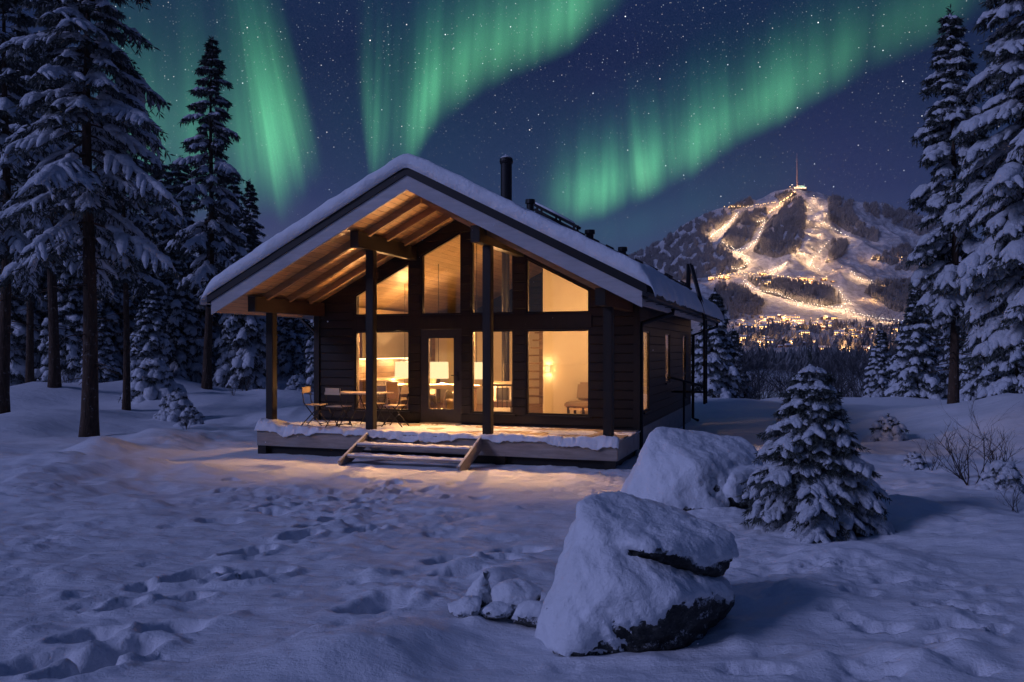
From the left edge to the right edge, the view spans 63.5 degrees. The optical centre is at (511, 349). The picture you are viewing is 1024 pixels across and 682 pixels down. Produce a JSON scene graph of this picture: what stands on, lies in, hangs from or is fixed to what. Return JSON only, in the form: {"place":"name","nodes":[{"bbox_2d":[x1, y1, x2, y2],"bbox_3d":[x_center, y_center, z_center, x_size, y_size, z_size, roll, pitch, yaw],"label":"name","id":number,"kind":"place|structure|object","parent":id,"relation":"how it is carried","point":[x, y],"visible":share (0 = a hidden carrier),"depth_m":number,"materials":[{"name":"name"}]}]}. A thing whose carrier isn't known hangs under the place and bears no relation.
{"place":"outdoors","nodes":[
{"label":"outdoors","id":0,"kind":"place"},
{"bbox_2d":[401,383,475,389],"bbox_3d":[-1.829,0.916,20.904,1.650,0.132,1.000,0,0,19],"label":"table throw","id":1,"kind":"object","parent":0,"point":[441,386],"visible":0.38,"depth_m":20.42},
{"bbox_2d":[494,384,511,411],"bbox_3d":[-0.294,1.220,19.439,0.720,0.843,0.701,0,0,8],"label":"dining chair","id":2,"kind":"object","parent":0,"point":[502,403],"visible":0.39,"depth_m":19.13,"materials":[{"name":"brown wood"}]},
{"bbox_2d":[0,378,1023,681],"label":"snow ground","id":3,"kind":"structure","parent":0,"point":[290,568],"depth_m":7.72,"materials":[{"name":"snow"}]},
{"bbox_2d":[0,266,43,385],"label":"spruce tree","id":4,"kind":"object","parent":3,"relation":"on","point":[17,360],"visible":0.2,"depth_m":38.32,"materials":[{"name":"plant"}]},
{"bbox_2d":[0,0,63,413],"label":"pine tree","id":5,"kind":"object","parent":3,"relation":"on","point":[13,244],"visible":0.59,"depth_m":23.88,"materials":[{"name":"green plant"}]},
{"bbox_2d":[0,35,82,382],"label":"pine tree","id":6,"kind":"object","parent":3,"relation":"on","point":[29,367],"visible":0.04,"depth_m":35.89,"materials":[{"name":"green plant"}]},
{"bbox_2d":[26,231,57,356],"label":"spruce tree","id":7,"kind":"object","parent":3,"relation":"on","point":[44,314],"visible":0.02,"depth_m":40.35,"materials":[{"name":"green wood"}]},
{"bbox_2d":[0,7,106,387],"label":"pine tree","id":8,"kind":"object","parent":3,"relation":"on","point":[54,372],"visible":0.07,"depth_m":29.84,"materials":[{"name":"green plant"}]},
{"bbox_2d":[34,270,82,381],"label":"spruce tree","id":9,"kind":"object","parent":3,"relation":"on","point":[71,342],"visible":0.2,"depth_m":37.12,"materials":[{"name":"green wood"}]},
{"bbox_2d":[61,361,81,382],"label":"bare shrub","id":10,"kind":"object","parent":3,"relation":"on","point":[67,375],"visible":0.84,"depth_m":33.89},
{"bbox_2d":[36,260,116,382],"bbox_3d":[-20.235,-1.767,38.188,3.991,9.726,3.524,0,0,5],"label":"spruce tree","id":11,"kind":"object","parent":3,"relation":"on","point":[68,320],"visible":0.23,"depth_m":37.18,"materials":[{"name":"green wood"}]},
{"bbox_2d":[0,0,185,436],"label":"pine tree","id":12,"kind":"object","parent":3,"relation":"on","point":[109,115],"visible":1,"depth_m":20.24,"materials":[{"name":"green plant"}]},
{"bbox_2d":[78,305,122,382],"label":"spruce tree","id":13,"kind":"object","parent":3,"relation":"on","point":[105,345],"visible":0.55,"depth_m":32.79,"materials":[{"name":"plant"}]},
{"bbox_2d":[97,220,138,380],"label":"spruce tree","id":14,"kind":"object","parent":3,"relation":"on","point":[110,308],"visible":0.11,"depth_m":39.69,"materials":[{"name":"plant"}]},
{"bbox_2d":[78,84,183,410],"bbox_3d":[-12.216,-3.133,26.129,3.312,11.012,3.819,0,0,-36],"label":"pine tree","id":15,"kind":"object","parent":3,"relation":"on","point":[127,281],"visible":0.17,"depth_m":25.97,"materials":[{"name":"green plant"}]},
{"bbox_2d":[130,265,174,378],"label":"spruce tree","id":16,"kind":"object","parent":3,"relation":"on","point":[158,345],"visible":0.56,"depth_m":36.66,"materials":[{"name":"green wood"}]},
{"bbox_2d":[118,357,186,403],"bbox_3d":[-12.346,1.364,28.474,2.190,2.371,2.272,0,0,40],"label":"snowy bush","id":17,"kind":"object","parent":3,"relation":"on","point":[148,382],"visible":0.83,"depth_m":28.00,"materials":[{"name":"snow"}]},
{"bbox_2d":[137,159,180,295],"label":"pine tree","id":18,"kind":"object","parent":3,"relation":"on","point":[159,179],"visible":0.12,"depth_m":49.65,"materials":[{"name":"green plant"}]},
{"bbox_2d":[153,389,195,421],"bbox_3d":[-10.190,2.003,25.206,1.524,1.649,1.580,0,0,-28],"label":"snowy bush","id":19,"kind":"object","parent":3,"relation":"on","point":[175,403],"visible":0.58,"depth_m":24.86,"materials":[{"name":"snow"}]},
{"bbox_2d":[151,155,206,295],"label":"pine tree","id":20,"kind":"object","parent":3,"relation":"on","point":[185,201],"visible":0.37,"depth_m":45.37,"materials":[{"name":"green plant"}]},
{"bbox_2d":[147,232,212,382],"bbox_3d":[-15.871,-1.199,39.088,3.918,8.812,3.706,0,0,20],"label":"spruce tree","id":21,"kind":"object","parent":3,"relation":"on","point":[186,361],"visible":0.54,"depth_m":38.73,"materials":[{"name":"green wood"}]},
{"bbox_2d":[162,251,214,376],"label":"spruce tree","id":22,"kind":"object","parent":3,"relation":"on","point":[199,329],"visible":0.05,"depth_m":42.18,"materials":[{"name":"green wood"}]},
{"bbox_2d":[173,406,204,426],"bbox_3d":[-9.247,2.122,23.812,0.988,1.031,0.952,0,0,4],"label":"snowy bush","id":23,"kind":"object","parent":3,"relation":"on","point":[196,415],"visible":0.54,"depth_m":23.62,"materials":[{"name":"snow"}]},
{"bbox_2d":[193,287,219,378],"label":"spruce tree","id":24,"kind":"object","parent":3,"relation":"on","point":[202,322],"visible":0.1,"depth_m":43.77,"materials":[{"name":"plant"}]},
{"bbox_2d":[163,35,250,389],"bbox_3d":[-12.486,-5.425,34.118,3.498,15.124,3.900,0,0,-27],"label":"pine tree","id":25,"kind":"object","parent":3,"relation":"on","point":[208,268],"visible":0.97,"depth_m":33.72,"materials":[{"name":"green plant"}]},
{"bbox_2d":[192,213,242,345],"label":"spruce tree","id":26,"kind":"object","parent":3,"relation":"on","point":[219,316],"visible":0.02,"depth_m":46.24,"materials":[{"name":"plant"}]},
{"bbox_2d":[197,177,245,262],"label":"pine tree","id":27,"kind":"object","parent":3,"relation":"on","point":[236,190],"visible":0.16,"depth_m":46.86,"materials":[{"name":"green plant"}]},
{"bbox_2d":[212,219,281,389],"bbox_3d":[-12.453,-1.552,38.459,3.306,9.124,3.744,0,0,-33],"label":"spruce tree","id":28,"kind":"object","parent":3,"relation":"on","point":[241,349],"visible":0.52,"depth_m":37.75,"materials":[{"name":"green wood"}]},
{"bbox_2d":[237,366,257,390],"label":"bare shrub","id":29,"kind":"object","parent":3,"relation":"on","point":[247,380],"visible":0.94,"depth_m":32.20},
{"bbox_2d":[229,178,280,325],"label":"pine tree","id":30,"kind":"object","parent":3,"relation":"on","point":[251,193],"visible":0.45,"depth_m":41.77,"materials":[{"name":"green plant"}]},
{"bbox_2d":[277,317,308,380],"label":"spruce tree","id":31,"kind":"object","parent":3,"relation":"on","point":[289,366],"visible":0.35,"depth_m":43.15,"materials":[{"name":"plant"}]},
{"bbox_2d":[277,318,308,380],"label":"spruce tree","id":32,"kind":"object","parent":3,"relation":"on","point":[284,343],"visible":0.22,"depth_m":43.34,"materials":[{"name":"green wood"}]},
{"bbox_2d":[285,373,311,394],"bbox_3d":[-8.824,1.674,33.901,1.333,1.443,1.383,0,0,3],"label":"snowy bush","id":33,"kind":"object","parent":3,"relation":"on","point":[296,382],"visible":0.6,"depth_m":33.63,"materials":[{"name":"snow"}]},
{"bbox_2d":[300,319,313,379],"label":"spruce tree","id":34,"kind":"object","parent":3,"relation":"on","point":[306,338],"visible":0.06,"depth_m":40.88,"materials":[{"name":"green wood"}]},
{"bbox_2d":[303,319,313,392],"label":"spruce tree","id":35,"kind":"object","parent":3,"relation":"on","point":[309,355],"visible":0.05,"depth_m":37.61,"materials":[{"name":"green wood"}]},
{"bbox_2d":[200,153,723,470],"bbox_3d":[0.183,-1.275,21.743,9.416,7.350,13.941,0,0,19],"label":"cabin","id":36,"kind":"object","parent":3,"relation":"on","point":[368,254],"visible":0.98,"depth_m":17.41,"materials":[{"name":"brown wood"}]},
{"bbox_2d":[301,386,328,425],"bbox_3d":[-4.302,1.229,18.038,0.495,0.848,0.402,0,0,11],"label":"folding chair","id":37,"kind":"object","parent":36,"relation":"on","point":[306,389],"visible":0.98,"depth_m":17.96,"materials":[{"name":"wood"}]},
{"bbox_2d":[324,388,352,427],"bbox_3d":[-3.673,1.229,17.502,0.402,0.848,0.495,0,0,25],"label":"folding chair","id":38,"kind":"object","parent":36,"relation":"on","point":[332,391],"visible":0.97,"depth_m":17.37,"materials":[{"name":"brown wood"}]},
{"bbox_2d":[335,391,393,425],"bbox_3d":[-3.273,1.286,17.892,1.240,0.733,0.660,0,0,19],"label":"porch table","id":39,"kind":"object","parent":36,"relation":"on","point":[357,392],"visible":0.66,"depth_m":17.76,"materials":[{"name":"brown wood"}]},
{"bbox_2d":[360,385,385,423],"bbox_3d":[-3.086,1.229,18.430,0.402,0.848,0.495,0,0,22],"label":"folding chair","id":40,"kind":"object","parent":36,"relation":"on","point":[380,388],"visible":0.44,"depth_m":18.54,"materials":[{"name":"brown wood"}]},
{"bbox_2d":[355,331,408,410],"bbox_3d":[-2.974,0.485,19.043,1.404,1.824,0.090,0,0,19],"label":"window","id":41,"kind":"structure","parent":36,"relation":"in","point":[356,332],"depth_m":19.23,"materials":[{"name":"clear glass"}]},
{"bbox_2d":[355,263,408,315],"bbox_3d":[-2.974,-1.382,19.043,1.404,1.198,0.090,0,0,19],"label":"window","id":42,"kind":"structure","parent":36,"relation":"in","point":[407,265],"depth_m":18.98,"materials":[{"name":"clear glass"}]},
{"bbox_2d":[381,387,408,426],"bbox_3d":[-2.497,1.229,17.749,0.495,0.848,0.402,0,0,19],"label":"folding chair","id":43,"kind":"object","parent":36,"relation":"on","point":[404,390],"visible":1,"depth_m":17.66,"materials":[{"name":"brown wood"}]},
{"bbox_2d":[359,332,431,358],"bbox_3d":[-3.184,-0.133,22.381,0.340,0.755,4.100,0,0,19],"label":"wall cupboard","id":44,"kind":"object","parent":36,"relation":"attached to","point":[392,345],"depth_m":21.80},
{"bbox_2d":[386,382,406,408],"bbox_3d":[-2.767,1.211,20.294,0.548,0.862,0.541,0,0,36],"label":"dining chair","id":45,"kind":"object","parent":36,"relation":"on","point":[392,387],"visible":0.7,"depth_m":20.10,"materials":[{"name":"wood"}]},
{"bbox_2d":[359,377,439,408],"bbox_3d":[-3.038,1.150,22.330,0.650,0.820,4.200,0,0,19],"label":"kitchen counter","id":46,"kind":"object","parent":36,"relation":"on","point":[382,381],"visible":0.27,"depth_m":20.93,"materials":[{"name":"brown wood"}]},
{"bbox_2d":[377,379,439,408],"bbox_3d":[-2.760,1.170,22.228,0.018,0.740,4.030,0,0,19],"label":"dining table","id":47,"kind":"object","parent":46,"relation":"in","point":[380,398],"depth_m":21.13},
{"bbox_2d":[395,362,407,377],"bbox_3d":[-2.750,-0.477,21.224,0.520,2.414,0.520,0,0,19],"label":"pendant lamp","id":48,"kind":"object","parent":36,"relation":"hanging from","point":[401,369],"visible":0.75,"depth_m":20.98,"materials":[{"name":"fabric"}]},
{"bbox_2d":[385,384,481,410],"bbox_3d":[-1.970,1.265,20.954,2.450,0.750,0.900,0,0,19],"label":"dining table","id":49,"kind":"object","parent":36,"relation":"on","point":[403,402],"visible":0.25,"depth_m":20.94,"materials":[{"name":"brown wood"}]},
{"bbox_2d":[430,264,448,378],"bbox_3d":[-1.862,-0.718,20.916,0.520,2.897,0.520,0,0,19],"label":"pendant lamp","id":50,"kind":"object","parent":36,"relation":"hanging from","point":[439,370],"visible":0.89,"depth_m":20.71,"materials":[{"name":"metal"}]},
{"bbox_2d":[419,329,460,424],"bbox_3d":[-1.590,0.600,18.501,0.994,2.113,0.165,0,0,19],"label":"door","id":51,"kind":"structure","parent":36,"relation":"in","point":[429,416],"depth_m":18.52,"materials":[{"name":"brown wood"}]},
{"bbox_2d":[421,232,460,314],"bbox_3d":[-1.570,-1.711,18.554,0.994,1.856,0.090,0,0,19],"label":"window","id":52,"kind":"structure","parent":36,"relation":"in","point":[422,256],"depth_m":18.60,"materials":[{"name":"clear glass"}]},
{"bbox_2d":[474,244,481,378],"bbox_3d":[-0.879,-0.986,20.575,0.520,3.431,0.520,0,0,19],"label":"pendant lamp","id":53,"kind":"object","parent":36,"relation":"hanging from","point":[477,370],"visible":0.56,"depth_m":20.35,"materials":[{"name":"fabric"}]},
{"bbox_2d":[471,242,512,313],"bbox_3d":[-0.418,-1.711,18.153,0.994,1.856,0.090,0,0,19],"label":"window","id":54,"kind":"structure","parent":36,"relation":"in","point":[472,244],"depth_m":18.27,"materials":[{"name":"clear glass"}]},
{"bbox_2d":[471,330,512,413],"bbox_3d":[-0.418,0.485,18.153,0.994,1.824,0.090,0,0,19],"label":"window","id":55,"kind":"structure","parent":36,"relation":"in","point":[472,331],"depth_m":18.27,"materials":[{"name":"clear glass"}]},
{"bbox_2d":[494,252,511,411],"bbox_3d":[-0.164,-0.610,21.109,0.540,4.500,0.480,0,0,19],"label":"wood stove","id":56,"kind":"object","parent":36,"relation":"on","point":[505,308],"visible":0.56,"depth_m":21.01,"materials":[{"name":"metal"}]},
{"bbox_2d":[526,329,589,415],"bbox_3d":[0.984,0.485,17.667,1.404,1.824,0.090,0,0,19],"label":"window","id":57,"kind":"structure","parent":36,"relation":"in","point":[527,331],"depth_m":17.70,"materials":[{"name":"clear glass"}]},
{"bbox_2d":[526,258,589,312],"bbox_3d":[0.984,-1.382,17.667,1.404,1.198,0.090,0,0,19],"label":"window","id":58,"kind":"structure","parent":36,"relation":"in","point":[527,260],"depth_m":17.71,"materials":[{"name":"clear glass"}]},
{"bbox_2d":[564,382,587,413],"bbox_3d":[2.046,1.210,19.336,1.500,0.860,0.781,0,0,19],"label":"armchair","id":59,"kind":"object","parent":36,"relation":"on","point":[582,391],"visible":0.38,"depth_m":19.46,"materials":[{"name":"grey fabric"}]},
{"bbox_2d":[644,331,648,410],"bbox_3d":[2.918,0.465,18.123,0.037,1.744,0.734,0,0,19],"label":"window","id":60,"kind":"structure","parent":36,"relation":"in","point":[646,333],"depth_m":18.31,"materials":[{"name":"clear glass"}]},
{"bbox_2d":[666,334,669,381],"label":"window","id":61,"kind":"structure","parent":36,"relation":"in","point":[667,335],"depth_m":21.15,"materials":[{"name":"clear glass"}]},
{"bbox_2d":[683,336,685,397],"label":"window","id":62,"kind":"structure","parent":36,"relation":"in","point":[684,337],"depth_m":24.38,"materials":[{"name":"clear glass"}]},
{"bbox_2d":[448,595,481,617],"bbox_3d":[-0.355,1.912,6.189,0.256,0.146,0.296,0,0,0],"label":"boulder","id":63,"kind":"object","parent":3,"relation":"on","point":[466,606],"visible":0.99,"depth_m":6.09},
{"bbox_2d":[466,570,491,607],"bbox_3d":[-0.249,1.857,6.353,0.219,0.314,0.181,0,0,0],"label":"boulder","id":64,"kind":"object","parent":3,"relation":"on","point":[480,587],"visible":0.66,"depth_m":6.31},
{"bbox_2d":[480,601,512,618],"bbox_3d":[-0.134,1.934,6.145,0.271,0.116,0.193,0,0,19],"label":"boulder","id":65,"kind":"object","parent":3,"relation":"on","point":[497,610],"visible":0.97,"depth_m":6.08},
{"bbox_2d":[490,578,542,619],"bbox_3d":[0.030,1.917,6.351,0.424,0.307,0.397,0,0,0],"label":"boulder","id":66,"kind":"object","parent":3,"relation":"on","point":[513,594],"visible":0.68,"depth_m":6.24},
{"bbox_2d":[511,600,542,626],"bbox_3d":[0.127,1.937,6.100,0.274,0.198,0.243,0,0,0],"label":"boulder","id":67,"kind":"object","parent":3,"relation":"on","point":[527,612],"visible":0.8,"depth_m":6.00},
{"bbox_2d":[534,491,738,656],"bbox_3d":[0.889,1.779,6.042,1.474,1.424,1.359,0,0,0],"label":"boulder","id":68,"kind":"object","parent":3,"relation":"on","point":[634,574],"visible":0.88,"depth_m":5.59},
{"bbox_2d":[620,427,762,510],"bbox_3d":[2.484,1.623,11.296,1.963,1.118,1.798,0,0,0],"label":"boulder","id":69,"kind":"object","parent":3,"relation":"on","point":[671,466],"visible":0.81,"depth_m":10.65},
{"bbox_2d":[691,288,744,397],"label":"spruce tree","id":70,"kind":"object","parent":3,"relation":"on","point":[721,368],"visible":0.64,"depth_m":37.42,"materials":[{"name":"plant"}]},
{"bbox_2d":[729,326,753,398],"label":"spruce tree","id":71,"kind":"object","parent":3,"relation":"on","point":[736,337],"visible":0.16,"depth_m":46.55,"materials":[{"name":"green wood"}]},
{"bbox_2d":[736,345,895,543],"bbox_3d":[3.440,1.275,9.368,1.818,2.691,1.821,0,0,-25],"label":"spruce tree","id":72,"kind":"object","parent":3,"relation":"on","point":[810,480],"visible":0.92,"depth_m":9.03,"materials":[{"name":"green wood"}]},
{"bbox_2d":[691,304,961,399],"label":"thicket","id":73,"kind":"object","parent":3,"relation":"on","point":[839,384],"visible":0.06,"depth_m":45.49,"materials":[{"name":"plant"}]},
{"bbox_2d":[861,326,892,396],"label":"spruce tree","id":74,"kind":"object","parent":3,"relation":"on","point":[877,380],"visible":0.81,"depth_m":41.68,"materials":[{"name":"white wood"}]},
{"bbox_2d":[861,413,908,442],"bbox_3d":[8.922,2.110,19.582,1.143,1.237,1.185,0,0,-28],"label":"snowy bush","id":75,"kind":"object","parent":3,"relation":"on","point":[886,428],"visible":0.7,"depth_m":19.39,"materials":[{"name":"snow"}]},
{"bbox_2d":[902,452,927,470],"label":"snowy bush","id":76,"kind":"object","parent":3,"relation":"on","point":[914,461],"visible":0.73,"depth_m":15.29,"materials":[{"name":"snow"}]},
{"bbox_2d":[882,286,948,399],"bbox_3d":[18.706,0.150,38.214,2.806,6.329,3.170,0,0,39],"label":"spruce tree","id":77,"kind":"object","parent":3,"relation":"on","point":[908,368],"visible":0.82,"depth_m":37.60,"materials":[{"name":"green wood"}]},
{"bbox_2d":[918,315,947,391],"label":"spruce tree","id":78,"kind":"object","parent":3,"relation":"on","point":[934,337],"visible":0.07,"depth_m":49.63,"materials":[{"name":"plant"}]},
{"bbox_2d":[913,434,952,470],"bbox_3d":[7.646,1.881,15.005,0.352,0.706,0.854,0,0,-20],"label":"bare shrub","id":79,"kind":"object","parent":3,"relation":"on","point":[932,454],"visible":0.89,"depth_m":15.04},
{"bbox_2d":[936,331,968,397],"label":"spruce tree","id":80,"kind":"object","parent":3,"relation":"on","point":[944,390],"visible":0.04,"depth_m":44.17,"materials":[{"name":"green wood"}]},
{"bbox_2d":[904,4,1008,403],"bbox_3d":[12.368,-3.751,22.758,2.928,11.706,2.660,0,0,21],"label":"pine tree","id":81,"kind":"object","parent":3,"relation":"on","point":[951,62],"visible":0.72,"depth_m":22.73,"materials":[{"name":"green plant"}]},
{"bbox_2d":[919,424,996,478],"bbox_3d":[7.658,1.728,14.211,1.342,1.109,0.553,0,0,10],"label":"bare shrub","id":82,"kind":"object","parent":3,"relation":"on","point":[949,463],"visible":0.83,"depth_m":14.14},
{"bbox_2d":[924,384,1016,484],"bbox_3d":[7.070,1.343,13.014,1.433,1.781,0.942,0,0,-21],"label":"bare shrub","id":83,"kind":"object","parent":3,"relation":"on","point":[953,458],"visible":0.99,"depth_m":13.00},
{"bbox_2d":[959,336,1004,400],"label":"spruce tree","id":84,"kind":"object","parent":3,"relation":"on","point":[965,393],"visible":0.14,"depth_m":33.95,"materials":[{"name":"white wood"}]},
{"bbox_2d":[944,0,1023,375],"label":"pine tree","id":85,"kind":"object","parent":3,"relation":"on","point":[993,200],"visible":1,"depth_m":19.06,"materials":[{"name":"green plant"}]},
{"bbox_2d":[966,423,1022,463],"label":"bare shrub","id":86,"kind":"object","parent":3,"relation":"on","point":[992,454],"visible":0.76,"depth_m":14.20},
{"bbox_2d":[974,458,1023,493],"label":"snowy bush","id":87,"kind":"object","parent":3,"relation":"on","point":[998,474],"visible":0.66,"depth_m":11.62,"materials":[{"name":"snow"}]},
{"bbox_2d":[975,263,1023,399],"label":"spruce tree","id":88,"kind":"object","parent":3,"relation":"on","point":[1009,376],"visible":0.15,"depth_m":29.71,"materials":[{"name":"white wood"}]},
{"bbox_2d":[985,466,1023,512],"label":"bare shrub","id":89,"kind":"object","parent":3,"relation":"on","point":[1011,495],"visible":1,"depth_m":10.11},
{"bbox_2d":[0,0,1023,399],"label":"sky","id":90,"kind":"structure","parent":0,"point":[669,101],"materials":[{"name":"blue"}]},
{"bbox_2d":[628,188,978,318],"bbox_3d":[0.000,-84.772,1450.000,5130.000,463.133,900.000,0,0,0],"label":"mountain","id":91,"kind":"structure","parent":0,"point":[860,263],"depth_m":1281.42,"materials":[{"name":"snow"}]},
{"bbox_2d":[714,281,764,312],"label":"mountain wood","id":92,"kind":"object","parent":91,"relation":"on","point":[741,294],"visible":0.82,"depth_m":1065.97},
{"bbox_2d":[728,196,752,209],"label":"mountain wood","id":93,"kind":"object","parent":91,"relation":"on","point":[748,201],"visible":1,"depth_m":1597.76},
{"bbox_2d":[720,206,767,249],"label":"mountain wood","id":94,"kind":"object","parent":91,"relation":"on","point":[731,238],"visible":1,"depth_m":1467.26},
{"bbox_2d":[729,307,761,319],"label":"valley trees","id":95,"kind":"object","parent":91,"relation":"on","point":[736,314],"visible":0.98,"depth_m":1010.02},
{"bbox_2d":[753,195,806,257],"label":"mountain wood","id":96,"kind":"object","parent":91,"relation":"on","point":[788,220],"visible":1,"depth_m":1377.00,"materials":[{"name":"plant"}]},
{"bbox_2d":[774,188,796,202],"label":"mountain wood","id":97,"kind":"object","parent":91,"relation":"on","point":[785,193],"visible":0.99,"depth_m":1576.51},
{"bbox_2d":[747,275,841,306],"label":"mountain wood","id":98,"kind":"object","parent":91,"relation":"on","point":[782,287],"visible":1,"depth_m":1095.19,"materials":[{"name":"plant"}]},
{"bbox_2d":[826,237,848,262],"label":"mountain wood","id":99,"kind":"object","parent":91,"relation":"on","point":[835,251],"visible":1,"depth_m":1297.20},
{"bbox_2d":[827,193,879,241],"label":"mountain wood","id":100,"kind":"object","parent":91,"relation":"on","point":[846,210],"visible":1,"depth_m":1476.33,"materials":[{"name":"plant"}]},
{"bbox_2d":[864,276,933,311],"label":"mountain wood","id":101,"kind":"object","parent":91,"relation":"on","point":[898,303],"visible":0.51,"depth_m":1109.87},
{"bbox_2d":[863,201,940,234],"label":"mountain wood","id":102,"kind":"object","parent":91,"relation":"on","point":[900,213],"visible":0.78,"depth_m":1550.01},
{"bbox_2d":[872,241,932,270],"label":"mountain wood","id":103,"kind":"object","parent":91,"relation":"on","point":[893,252],"visible":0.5,"depth_m":1275.67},
{"bbox_2d":[691,317,947,390],"bbox_3d":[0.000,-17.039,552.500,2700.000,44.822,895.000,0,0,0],"label":"valley snowfield","id":104,"kind":"structure","parent":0,"point":[695,328],"depth_m":780.76,"materials":[{"name":"snow"}]},
{"bbox_2d":[738,323,777,338],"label":"valley trees","id":105,"kind":"object","parent":104,"relation":"on","point":[763,332],"visible":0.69,"depth_m":719.51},
{"bbox_2d":[745,329,812,348],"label":"valley trees","id":106,"kind":"object","parent":104,"relation":"on","point":[778,339],"visible":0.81,"depth_m":562.69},
{"bbox_2d":[736,343,842,373],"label":"valley trees","id":107,"kind":"object","parent":104,"relation":"on","point":[783,354],"visible":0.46,"depth_m":174.50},
{"bbox_2d":[766,318,834,335],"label":"valley trees","id":108,"kind":"object","parent":104,"relation":"on","point":[813,328],"visible":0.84,"depth_m":784.60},
{"bbox_2d":[814,331,897,350],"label":"valley trees","id":109,"kind":"object","parent":104,"relation":"on","point":[824,339],"visible":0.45,"depth_m":501.20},
{"bbox_2d":[819,343,912,370],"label":"valley trees","id":110,"kind":"object","parent":104,"relation":"on","point":[858,360],"visible":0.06,"depth_m":177.22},
{"bbox_2d":[832,317,925,334],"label":"valley trees","id":111,"kind":"object","parent":104,"relation":"on","point":[836,323],"visible":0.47,"depth_m":806.74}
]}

